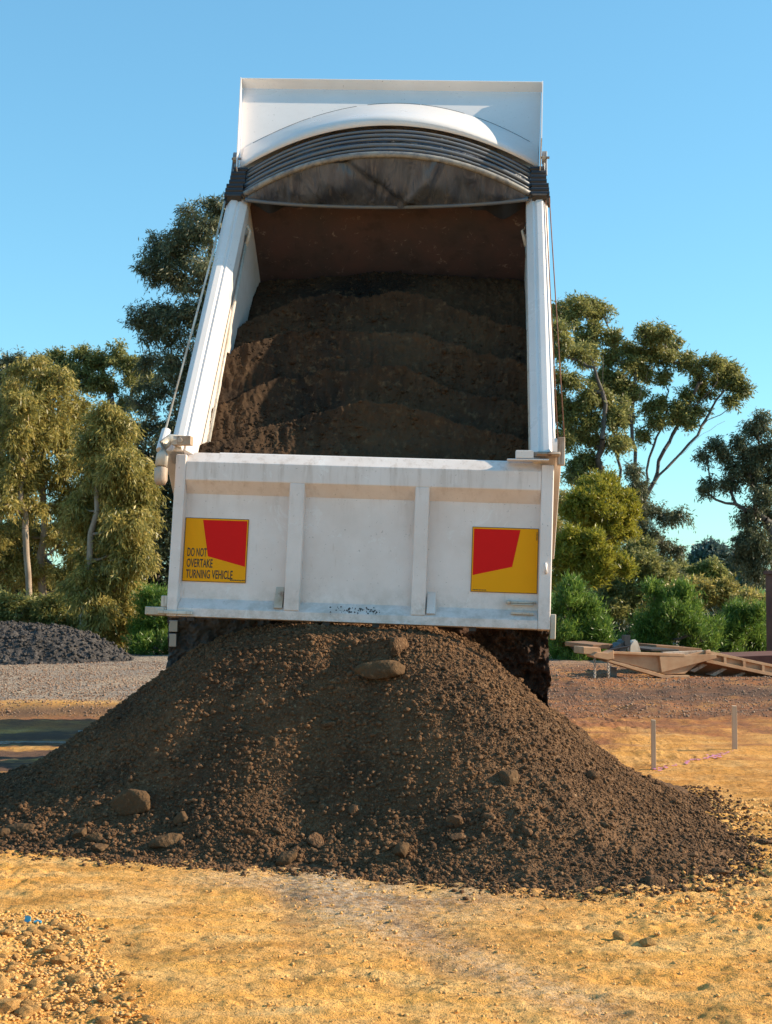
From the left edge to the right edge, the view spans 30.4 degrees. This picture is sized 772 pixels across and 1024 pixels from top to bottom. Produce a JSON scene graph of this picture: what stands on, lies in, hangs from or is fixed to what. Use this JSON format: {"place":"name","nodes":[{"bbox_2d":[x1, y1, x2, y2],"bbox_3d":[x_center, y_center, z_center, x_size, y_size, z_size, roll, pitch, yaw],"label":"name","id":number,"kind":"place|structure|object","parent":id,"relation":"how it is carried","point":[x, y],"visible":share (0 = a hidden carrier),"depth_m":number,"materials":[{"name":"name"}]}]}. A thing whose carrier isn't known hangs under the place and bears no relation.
{"place":"outdoors","nodes":[
{"label":"outdoors","id":0,"kind":"place"},
{"bbox_2d":[0,584,771,1023],"bbox_3d":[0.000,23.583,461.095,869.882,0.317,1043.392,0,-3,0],"label":"ground","id":1,"kind":"structure","parent":0,"point":[150,912],"depth_m":6.15,"materials":[{"name":"soil"}]},
{"bbox_2d":[0,974,8,992],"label":"stone","id":2,"kind":"object","parent":1,"relation":"on","point":[4,984],"visible":0.98,"depth_m":5.14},
{"bbox_2d":[0,929,12,936],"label":"stone","id":3,"kind":"object","parent":1,"relation":"on","point":[7,932],"visible":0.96,"depth_m":5.90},
{"bbox_2d":[0,998,19,1013],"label":"stone","id":4,"kind":"object","parent":1,"relation":"on","point":[11,1005],"visible":0.89,"depth_m":4.87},
{"bbox_2d":[5,964,16,972],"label":"stone","id":5,"kind":"object","parent":1,"relation":"on","point":[10,968],"visible":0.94,"depth_m":5.39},
{"bbox_2d":[8,961,20,966],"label":"stone","id":6,"kind":"object","parent":1,"relation":"on","point":[14,963],"visible":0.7,"depth_m":5.49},
{"bbox_2d":[16,935,24,940],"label":"stone","id":7,"kind":"object","parent":1,"relation":"on","point":[20,937],"visible":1,"depth_m":5.87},
{"bbox_2d":[16,992,25,999],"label":"stone","id":8,"kind":"object","parent":1,"relation":"on","point":[22,995],"visible":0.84,"depth_m":5.09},
{"bbox_2d":[14,1005,32,1017],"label":"stone","id":9,"kind":"object","parent":1,"relation":"on","point":[25,1010],"visible":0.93,"depth_m":4.85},
{"bbox_2d":[0,345,48,593],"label":"feathery tree","id":10,"kind":"object","parent":1,"relation":"on","point":[6,359],"visible":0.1,"depth_m":42.08,"materials":[{"name":"green plant"}]},
{"bbox_2d":[20,931,31,936],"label":"stone","id":11,"kind":"object","parent":1,"relation":"on","point":[26,933],"visible":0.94,"depth_m":5.92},
{"bbox_2d":[0,386,53,621],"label":"golden eucalyptus tree","id":12,"kind":"object","parent":1,"relation":"on","point":[15,441],"visible":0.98,"depth_m":28.88,"materials":[{"name":"green plant"}]},
{"bbox_2d":[20,998,34,1004],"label":"stone","id":13,"kind":"object","parent":1,"relation":"on","point":[28,1001],"visible":0.54,"depth_m":4.98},
{"bbox_2d":[26,927,36,931],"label":"stone","id":14,"kind":"object","parent":1,"relation":"on","point":[30,929],"visible":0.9,"depth_m":5.98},
{"bbox_2d":[25,971,37,977],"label":"stone","id":15,"kind":"object","parent":1,"relation":"on","point":[33,974],"visible":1,"depth_m":5.35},
{"bbox_2d":[26,938,37,944],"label":"stone","id":16,"kind":"object","parent":1,"relation":"on","point":[29,940],"visible":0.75,"depth_m":5.82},
{"bbox_2d":[0,741,65,743],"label":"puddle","id":17,"kind":"object","parent":1,"relation":"on","point":[4,742],"visible":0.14,"depth_m":13.81,"materials":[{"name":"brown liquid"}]},
{"bbox_2d":[24,915,41,922],"bbox_3d":[-1.531,1.768,6.168,0.078,0.036,0.018,0,-3,4],"label":"plastic scrap","id":18,"kind":"object","parent":1,"relation":"on","point":[27,919],"visible":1,"depth_m":6.17,"materials":[{"name":"blue"}]},
{"bbox_2d":[28,978,40,987],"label":"stone","id":19,"kind":"object","parent":1,"relation":"on","point":[34,982],"visible":0.97,"depth_m":5.22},
{"bbox_2d":[31,943,38,948],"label":"stone","id":20,"kind":"object","parent":1,"relation":"on","point":[34,945],"visible":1,"depth_m":5.76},
{"bbox_2d":[30,1005,40,1016],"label":"stone","id":21,"kind":"object","parent":1,"relation":"on","point":[36,1008],"visible":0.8,"depth_m":4.89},
{"bbox_2d":[32,929,42,935],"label":"stone","id":22,"kind":"object","parent":1,"relation":"on","point":[38,932],"visible":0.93,"depth_m":5.96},
{"bbox_2d":[33,959,45,965],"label":"stone","id":23,"kind":"object","parent":1,"relation":"on","point":[40,962],"visible":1,"depth_m":5.53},
{"bbox_2d":[37,925,52,932],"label":"stone","id":24,"kind":"object","parent":1,"relation":"on","point":[44,928],"visible":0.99,"depth_m":6.01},
{"bbox_2d":[41,1002,50,1010],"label":"stone","id":25,"kind":"object","parent":1,"relation":"on","point":[45,1006],"visible":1,"depth_m":4.96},
{"bbox_2d":[43,944,60,954],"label":"stone","id":26,"kind":"object","parent":1,"relation":"on","point":[47,949],"visible":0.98,"depth_m":5.69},
{"bbox_2d":[49,918,58,923],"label":"stone","id":27,"kind":"object","parent":1,"relation":"on","point":[54,920],"visible":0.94,"depth_m":6.15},
{"bbox_2d":[50,954,68,966],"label":"stone","id":28,"kind":"object","parent":1,"relation":"on","point":[59,959],"visible":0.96,"depth_m":5.54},
{"bbox_2d":[56,986,64,990],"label":"stone","id":29,"kind":"object","parent":1,"relation":"on","point":[58,988],"visible":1,"depth_m":5.20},
{"bbox_2d":[0,584,127,646],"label":"leafy shrub","id":30,"kind":"object","parent":1,"relation":"on","point":[37,608],"visible":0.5,"depth_m":27.66,"materials":[{"name":"green plant"}]},
{"bbox_2d":[0,351,130,596],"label":"golden eucalyptus tree","id":31,"kind":"object","parent":1,"relation":"on","point":[61,419],"visible":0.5,"depth_m":29.68,"materials":[{"name":"green plant"}]},
{"bbox_2d":[61,968,70,974],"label":"stone","id":32,"kind":"object","parent":1,"relation":"on","point":[65,970],"visible":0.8,"depth_m":5.40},
{"bbox_2d":[59,923,73,930],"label":"stone","id":33,"kind":"object","parent":1,"relation":"on","point":[62,926],"visible":0.72,"depth_m":6.04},
{"bbox_2d":[0,620,136,664],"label":"gravel heap","id":34,"kind":"object","parent":1,"relation":"on","point":[25,643],"visible":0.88,"depth_m":23.92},
{"bbox_2d":[64,929,75,935],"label":"stone","id":35,"kind":"object","parent":1,"relation":"on","point":[71,932],"visible":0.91,"depth_m":5.95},
{"bbox_2d":[65,954,76,959],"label":"stone","id":36,"kind":"object","parent":1,"relation":"on","point":[72,956],"visible":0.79,"depth_m":5.62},
{"bbox_2d":[65,995,80,1004],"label":"stone","id":37,"kind":"object","parent":1,"relation":"on","point":[74,999],"visible":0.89,"depth_m":5.02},
{"bbox_2d":[68,964,80,972],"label":"stone","id":38,"kind":"object","parent":1,"relation":"on","point":[74,967],"visible":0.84,"depth_m":5.45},
{"bbox_2d":[63,973,87,983],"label":"stone","id":39,"kind":"object","parent":1,"relation":"on","point":[69,978],"visible":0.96,"depth_m":5.27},
{"bbox_2d":[71,978,82,983],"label":"stone","id":40,"kind":"object","parent":1,"relation":"on","point":[76,981],"visible":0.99,"depth_m":5.25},
{"bbox_2d":[0,439,173,623],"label":"dark eucalyptus tree","id":41,"kind":"object","parent":1,"relation":"on","point":[163,550],"visible":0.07,"depth_m":38.26,"materials":[{"name":"green plant"}]},
{"bbox_2d":[84,1007,96,1013],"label":"stone","id":42,"kind":"object","parent":1,"relation":"on","point":[89,1010],"visible":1,"depth_m":4.90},
{"bbox_2d":[95,1016,112,1023],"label":"stone","id":43,"kind":"object","parent":1,"relation":"on","point":[103,1019],"visible":1,"depth_m":4.81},
{"bbox_2d":[43,337,164,504],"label":"round crowned tree","id":44,"kind":"object","parent":1,"relation":"on","point":[86,366],"visible":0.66,"depth_m":45.96,"materials":[{"name":"green plant"}]},
{"bbox_2d":[96,993,112,1003],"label":"stone","id":45,"kind":"object","parent":1,"relation":"on","point":[104,998],"visible":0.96,"depth_m":5.02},
{"bbox_2d":[105,937,111,942],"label":"stone","id":46,"kind":"object","parent":1,"relation":"on","point":[108,940],"visible":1,"depth_m":5.87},
{"bbox_2d":[48,398,170,651],"bbox_3d":[-5.313,0.413,27.000,2.449,5.182,2.136,0,-3,0],"label":"drooping eucalyptus tree","id":47,"kind":"object","parent":1,"relation":"on","point":[121,472],"visible":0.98,"depth_m":26.84,"materials":[{"name":"green plant"}]},
{"bbox_2d":[118,992,131,998],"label":"stone","id":48,"kind":"object","parent":1,"relation":"on","point":[126,994],"visible":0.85,"depth_m":5.07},
{"bbox_2d":[119,970,130,975],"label":"stone","id":49,"kind":"object","parent":1,"relation":"on","point":[124,973],"visible":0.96,"depth_m":5.35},
{"bbox_2d":[128,996,135,1001],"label":"stone","id":50,"kind":"object","parent":1,"relation":"on","point":[131,998],"visible":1,"depth_m":5.05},
{"bbox_2d":[116,579,168,655],"bbox_3d":[-3.594,2.108,26.235,3.036,1.770,1.593,-1,-3,14],"label":"green shrub","id":51,"kind":"object","parent":1,"relation":"on","point":[148,633],"visible":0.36,"depth_m":26.27,"materials":[{"name":"green plant"}]},
{"bbox_2d":[141,1014,155,1023],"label":"stone","id":52,"kind":"object","parent":1,"relation":"on","point":[149,1019],"visible":0.99,"depth_m":4.82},
{"bbox_2d":[118,192,225,456],"bbox_3d":[-4.631,-2.472,34.864,4.430,11.195,2.962,0,-3,0],"label":"eucalyptus tree","id":53,"kind":"object","parent":1,"relation":"on","point":[176,251],"visible":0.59,"depth_m":35.00,"materials":[{"name":"green plant"}]},
{"bbox_2d":[145,77,564,707],"bbox_3d":[0.068,-0.770,12.388,2.800,5.751,6.469,1,-3,4],"label":"dump truck","id":54,"kind":"object","parent":1,"relation":"on","point":[339,177],"visible":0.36,"depth_m":9.64,"materials":[{"name":"metal"}]},
{"bbox_2d":[198,270,528,460],"bbox_3d":[-0.066,-0.849,10.631,2.276,2.373,2.398,1,-3,4],"label":"soil load","id":55,"kind":"object","parent":54,"relation":"in","point":[398,364],"visible":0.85,"depth_m":10.43},
{"bbox_2d":[0,621,745,890],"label":"soil pile","id":56,"kind":"object","parent":1,"relation":"on","point":[230,735],"visible":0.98,"depth_m":8.14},
{"bbox_2d":[0,828,10,836],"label":"soil clod","id":57,"kind":"object","parent":56,"relation":"on","point":[4,831],"visible":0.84,"depth_m":8.12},
{"bbox_2d":[5,823,34,834],"bbox_3d":[-2.096,1.832,8.165,0.184,0.084,0.095,2,-2,10],"label":"soil clod","id":58,"kind":"object","parent":56,"relation":"on","point":[18,828],"visible":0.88,"depth_m":8.14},
{"bbox_2d":[27,829,37,835],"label":"soil clod","id":59,"kind":"object","parent":56,"relation":"on","point":[32,832],"visible":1,"depth_m":8.07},
{"bbox_2d":[71,827,86,837],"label":"soil clod","id":60,"kind":"object","parent":56,"relation":"on","point":[80,832],"visible":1,"depth_m":7.98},
{"bbox_2d":[85,832,102,842],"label":"soil clod","id":61,"kind":"object","parent":56,"relation":"on","point":[94,837],"visible":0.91,"depth_m":7.92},
{"bbox_2d":[91,843,108,852],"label":"soil clod","id":62,"kind":"object","parent":56,"relation":"on","point":[99,847],"visible":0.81,"depth_m":7.79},
{"bbox_2d":[109,789,149,814],"bbox_3d":[-1.454,1.672,8.206,0.288,0.154,0.160,-12,-8,27],"label":"soil clod","id":63,"kind":"object","parent":56,"relation":"on","point":[130,801],"visible":0.98,"depth_m":8.14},
{"bbox_2d":[148,833,182,848],"bbox_3d":[-1.206,1.805,7.780,0.188,0.088,0.152,-11,-6,16],"label":"soil clod","id":64,"kind":"object","parent":56,"relation":"on","point":[165,840],"visible":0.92,"depth_m":7.74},
{"bbox_2d":[173,811,188,824],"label":"soil clod","id":65,"kind":"object","parent":56,"relation":"on","point":[182,817],"visible":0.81,"depth_m":7.91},
{"bbox_2d":[203,815,210,821],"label":"soil clod","id":66,"kind":"object","parent":56,"relation":"on","point":[208,817],"visible":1,"depth_m":7.85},
{"bbox_2d":[242,828,257,835],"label":"soil clod","id":67,"kind":"object","parent":56,"relation":"on","point":[250,831],"visible":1,"depth_m":7.72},
{"bbox_2d":[272,827,281,834],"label":"soil clod","id":68,"kind":"object","parent":56,"relation":"on","point":[277,830],"visible":1,"depth_m":7.75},
{"bbox_2d":[275,850,297,865],"bbox_3d":[-0.521,1.831,7.493,0.113,0.096,0.132,-1,-3,15],"label":"soil clod","id":69,"kind":"object","parent":56,"relation":"on","point":[286,857],"visible":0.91,"depth_m":7.45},
{"bbox_2d":[306,832,324,848],"bbox_3d":[-0.374,1.776,7.646,0.109,0.100,0.098,10,0,18],"label":"soil clod","id":70,"kind":"object","parent":56,"relation":"on","point":[315,839],"visible":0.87,"depth_m":7.62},
{"bbox_2d":[348,804,362,816],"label":"soil clod","id":71,"kind":"object","parent":56,"relation":"on","point":[354,810],"visible":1,"depth_m":7.79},
{"bbox_2d":[353,660,404,678],"bbox_3d":[-0.033,0.947,8.535,0.301,0.114,0.208,-6,-4,13],"label":"soil clod","id":72,"kind":"object","parent":56,"relation":"on","point":[383,669],"visible":1,"depth_m":8.45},
{"bbox_2d":[389,637,409,656],"bbox_3d":[0.085,0.834,8.701,0.130,0.135,0.190,0,-3,-5],"label":"soil clod","id":73,"kind":"object","parent":56,"relation":"on","point":[397,645],"visible":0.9,"depth_m":8.63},
{"bbox_2d":[393,842,408,857],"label":"soil clod","id":74,"kind":"object","parent":56,"relation":"on","point":[400,849],"visible":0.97,"depth_m":7.36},
{"bbox_2d":[446,815,462,827],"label":"soil clod","id":75,"kind":"object","parent":56,"relation":"on","point":[456,821],"visible":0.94,"depth_m":7.54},
{"bbox_2d":[449,833,466,840],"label":"soil clod","id":76,"kind":"object","parent":56,"relation":"on","point":[457,836],"visible":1,"depth_m":7.45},
{"bbox_2d":[482,813,495,820],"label":"soil clod","id":77,"kind":"object","parent":56,"relation":"on","point":[487,816],"visible":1,"depth_m":7.52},
{"bbox_2d":[498,770,518,785],"bbox_3d":[0.665,1.473,7.813,0.132,0.109,0.121,-2,-3,27],"label":"soil clod","id":78,"kind":"object","parent":56,"relation":"on","point":[508,777],"visible":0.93,"depth_m":7.78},
{"bbox_2d":[522,825,532,836],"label":"soil clod","id":79,"kind":"object","parent":56,"relation":"on","point":[527,831],"visible":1,"depth_m":7.42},
{"bbox_2d":[586,770,599,780],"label":"soil clod","id":80,"kind":"object","parent":56,"relation":"on","point":[592,775],"visible":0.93,"depth_m":8.11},
{"bbox_2d":[599,821,609,828],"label":"soil clod","id":81,"kind":"object","parent":56,"relation":"on","point":[604,824],"visible":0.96,"depth_m":7.57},
{"bbox_2d":[631,824,645,828],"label":"soil clod","id":82,"kind":"object","parent":56,"relation":"on","point":[641,826],"visible":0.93,"depth_m":7.65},
{"bbox_2d":[644,875,666,883],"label":"soil clod","id":83,"kind":"object","parent":56,"relation":"on","point":[652,879],"visible":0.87,"depth_m":7.01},
{"bbox_2d":[686,852,697,857],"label":"soil clod","id":84,"kind":"object","parent":56,"relation":"on","point":[692,854],"visible":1,"depth_m":7.40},
{"bbox_2d":[0,798,771,1023],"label":"grit","id":85,"kind":"object","parent":1,"relation":"on","point":[79,1006],"visible":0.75,"depth_m":5.67,"materials":[{"name":"gravel"}]},
{"bbox_2d":[0,785,771,906],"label":"soil crumbs","id":86,"kind":"object","parent":1,"relation":"on","point":[494,889],"visible":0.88,"depth_m":7.37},
{"bbox_2d":[552,477,569,591],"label":"golden eucalyptus tree","id":87,"kind":"object","parent":1,"relation":"on","point":[560,523],"depth_m":53.91,"materials":[{"name":"green plant"}]},
{"bbox_2d":[548,569,619,660],"bbox_3d":[3.385,2.124,25.289,1.738,2.288,1.444,-1,-3,25],"label":"feathery shrub","id":88,"kind":"object","parent":1,"relation":"on","point":[584,621],"visible":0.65,"depth_m":25.16,"materials":[{"name":"green plant"}]},
{"bbox_2d":[551,521,641,597],"bbox_3d":[4.915,1.652,33.969,2.426,2.903,1.674,-1,-3,16],"label":"golden bush","id":89,"kind":"object","parent":1,"relation":"on","point":[593,557],"visible":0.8,"depth_m":33.63,"materials":[{"name":"green plant"}]},
{"bbox_2d":[552,310,646,578],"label":"tall eucalyptus tree","id":90,"kind":"object","parent":1,"relation":"on","point":[588,400],"visible":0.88,"depth_m":45.83,"materials":[{"name":"green plant"}]},
{"bbox_2d":[557,465,647,588],"bbox_3d":[5.737,0.983,38.000,2.344,4.627,2.341,-1,-3,25],"label":"dome shaped tree","id":91,"kind":"object","parent":1,"relation":"on","point":[618,510],"visible":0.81,"depth_m":37.64,"materials":[{"name":"green plant"}]},
{"bbox_2d":[613,930,628,940],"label":"stone","id":92,"kind":"object","parent":1,"relation":"on","point":[620,935],"visible":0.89,"depth_m":5.96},
{"bbox_2d":[587,532,683,625],"bbox_3d":[6.054,1.925,35.810,2.981,2.905,2.031,0,-3,0],"label":"olive bush","id":93,"kind":"object","parent":1,"relation":"on","point":[622,599],"visible":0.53,"depth_m":35.53,"materials":[{"name":"green plant"}]},
{"bbox_2d":[639,937,654,945],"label":"stone","id":94,"kind":"object","parent":1,"relation":"on","point":[647,941],"visible":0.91,"depth_m":5.86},
{"bbox_2d":[651,720,655,769],"bbox_3d":[2.126,1.872,11.304,0.036,0.442,0.018,0,-3,0],"label":"survey stake","id":95,"kind":"object","parent":1,"relation":"on","point":[653,743],"visible":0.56,"depth_m":11.30,"materials":[{"name":"brown wood"}]},
{"bbox_2d":[551,288,757,502],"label":"spreading eucalyptus tree","id":96,"kind":"object","parent":1,"relation":"on","point":[653,342],"visible":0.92,"depth_m":50.02,"materials":[{"name":"green plant"}]},
{"bbox_2d":[548,604,765,647],"bbox_3d":[5.389,2.784,28.910,5.610,1.937,1.626,0,-3,0],"label":"leafy shrub","id":97,"kind":"object","parent":1,"relation":"on","point":[622,628],"visible":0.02,"depth_m":28.72,"materials":[{"name":"green plant"}]},
{"bbox_2d":[620,459,696,583],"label":"weeping eucalyptus tree","id":98,"kind":"object","parent":1,"relation":"on","point":[667,518],"visible":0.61,"depth_m":42.02,"materials":[{"name":"green plant"}]},
{"bbox_2d":[565,635,771,677],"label":"flatbed trailer","id":99,"kind":"object","parent":1,"relation":"on","point":[680,661],"visible":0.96,"depth_m":20.40,"materials":[{"name":"paint"}]},
{"bbox_2d":[611,573,728,652],"bbox_3d":[5.129,2.122,26.436,2.584,2.004,1.485,0,-3,0],"label":"feathery shrub","id":100,"kind":"object","parent":1,"relation":"on","point":[670,615],"visible":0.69,"depth_m":26.31,"materials":[{"name":"green plant"}]},
{"bbox_2d":[652,751,729,770],"bbox_3d":[2.581,2.058,11.826,0.123,0.023,1.489,-2,-3,38],"label":"painted line","id":101,"kind":"object","parent":1,"relation":"on","point":[688,761],"visible":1,"depth_m":11.79,"materials":[{"name":"pink paint"}]},
{"bbox_2d":[668,554,730,580],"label":"distant tree","id":102,"kind":"object","parent":1,"relation":"on","point":[709,568],"visible":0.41,"depth_m":84.30,"materials":[{"name":"green plant"}]},
{"bbox_2d":[661,571,745,638],"bbox_3d":[7.513,2.342,33.845,2.399,1.889,1.810,2,-4,-38],"label":"olive bush","id":103,"kind":"object","parent":1,"relation":"on","point":[717,591],"visible":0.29,"depth_m":33.66,"materials":[{"name":"green plant"}]},
{"bbox_2d":[640,651,771,668],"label":"steel ramp","id":104,"kind":"structure","parent":1,"relation":"on","point":[763,656],"depth_m":22.64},
{"bbox_2d":[686,535,751,584],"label":"distant tree","id":105,"kind":"object","parent":1,"relation":"on","point":[706,548],"visible":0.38,"depth_m":148.97,"materials":[{"name":"green plant"}]},
{"bbox_2d":[711,867,728,874],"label":"soil clod","id":106,"kind":"object","parent":1,"relation":"on","point":[720,871],"visible":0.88,"depth_m":7.22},
{"bbox_2d":[690,406,771,589],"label":"tree","id":107,"kind":"object","parent":1,"relation":"on","point":[751,545],"visible":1,"depth_m":39.97,"materials":[{"name":"green plant"}]},
{"bbox_2d":[731,705,736,748],"bbox_3d":[3.065,1.921,12.511,0.044,0.437,0.022,0,-3,0],"label":"survey stake","id":108,"kind":"object","parent":1,"relation":"on","point":[734,725],"visible":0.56,"depth_m":12.50,"materials":[{"name":"brown wood"}]},
{"bbox_2d":[715,595,766,651],"bbox_3d":[6.902,2.512,27.477,1.691,1.874,1.316,1,-3,-20],"label":"feathery shrub","id":109,"kind":"object","parent":1,"relation":"on","point":[744,630],"visible":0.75,"depth_m":27.21,"materials":[{"name":"green plant"}]},
{"bbox_2d":[724,584,765,606],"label":"olive bush","id":110,"kind":"object","parent":1,"relation":"on","point":[752,593],"visible":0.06,"depth_m":31.89,"materials":[{"name":"green plant"}]},
{"bbox_2d":[737,567,769,591],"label":"distant tree","id":111,"kind":"object","parent":1,"relation":"on","point":[743,583],"visible":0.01,"depth_m":169.15,"materials":[{"name":"green plant"}]},
{"bbox_2d":[756,839,771,844],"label":"soil clod","id":112,"kind":"object","parent":1,"relation":"on","point":[765,841],"visible":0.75,"depth_m":8.09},
{"bbox_2d":[763,571,771,650],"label":"steel bin","id":113,"kind":"object","parent":1,"relation":"on","point":[768,574],"visible":0.81,"depth_m":25.07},
{"bbox_2d":[0,661,771,718],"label":"gravel","id":114,"kind":"structure","parent":0,"point":[21,676],"depth_m":18.55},
{"bbox_2d":[0,0,771,579],"label":"sky","id":115,"kind":"structure","parent":0,"point":[115,114],"materials":[{"name":"blue"}]}
]}

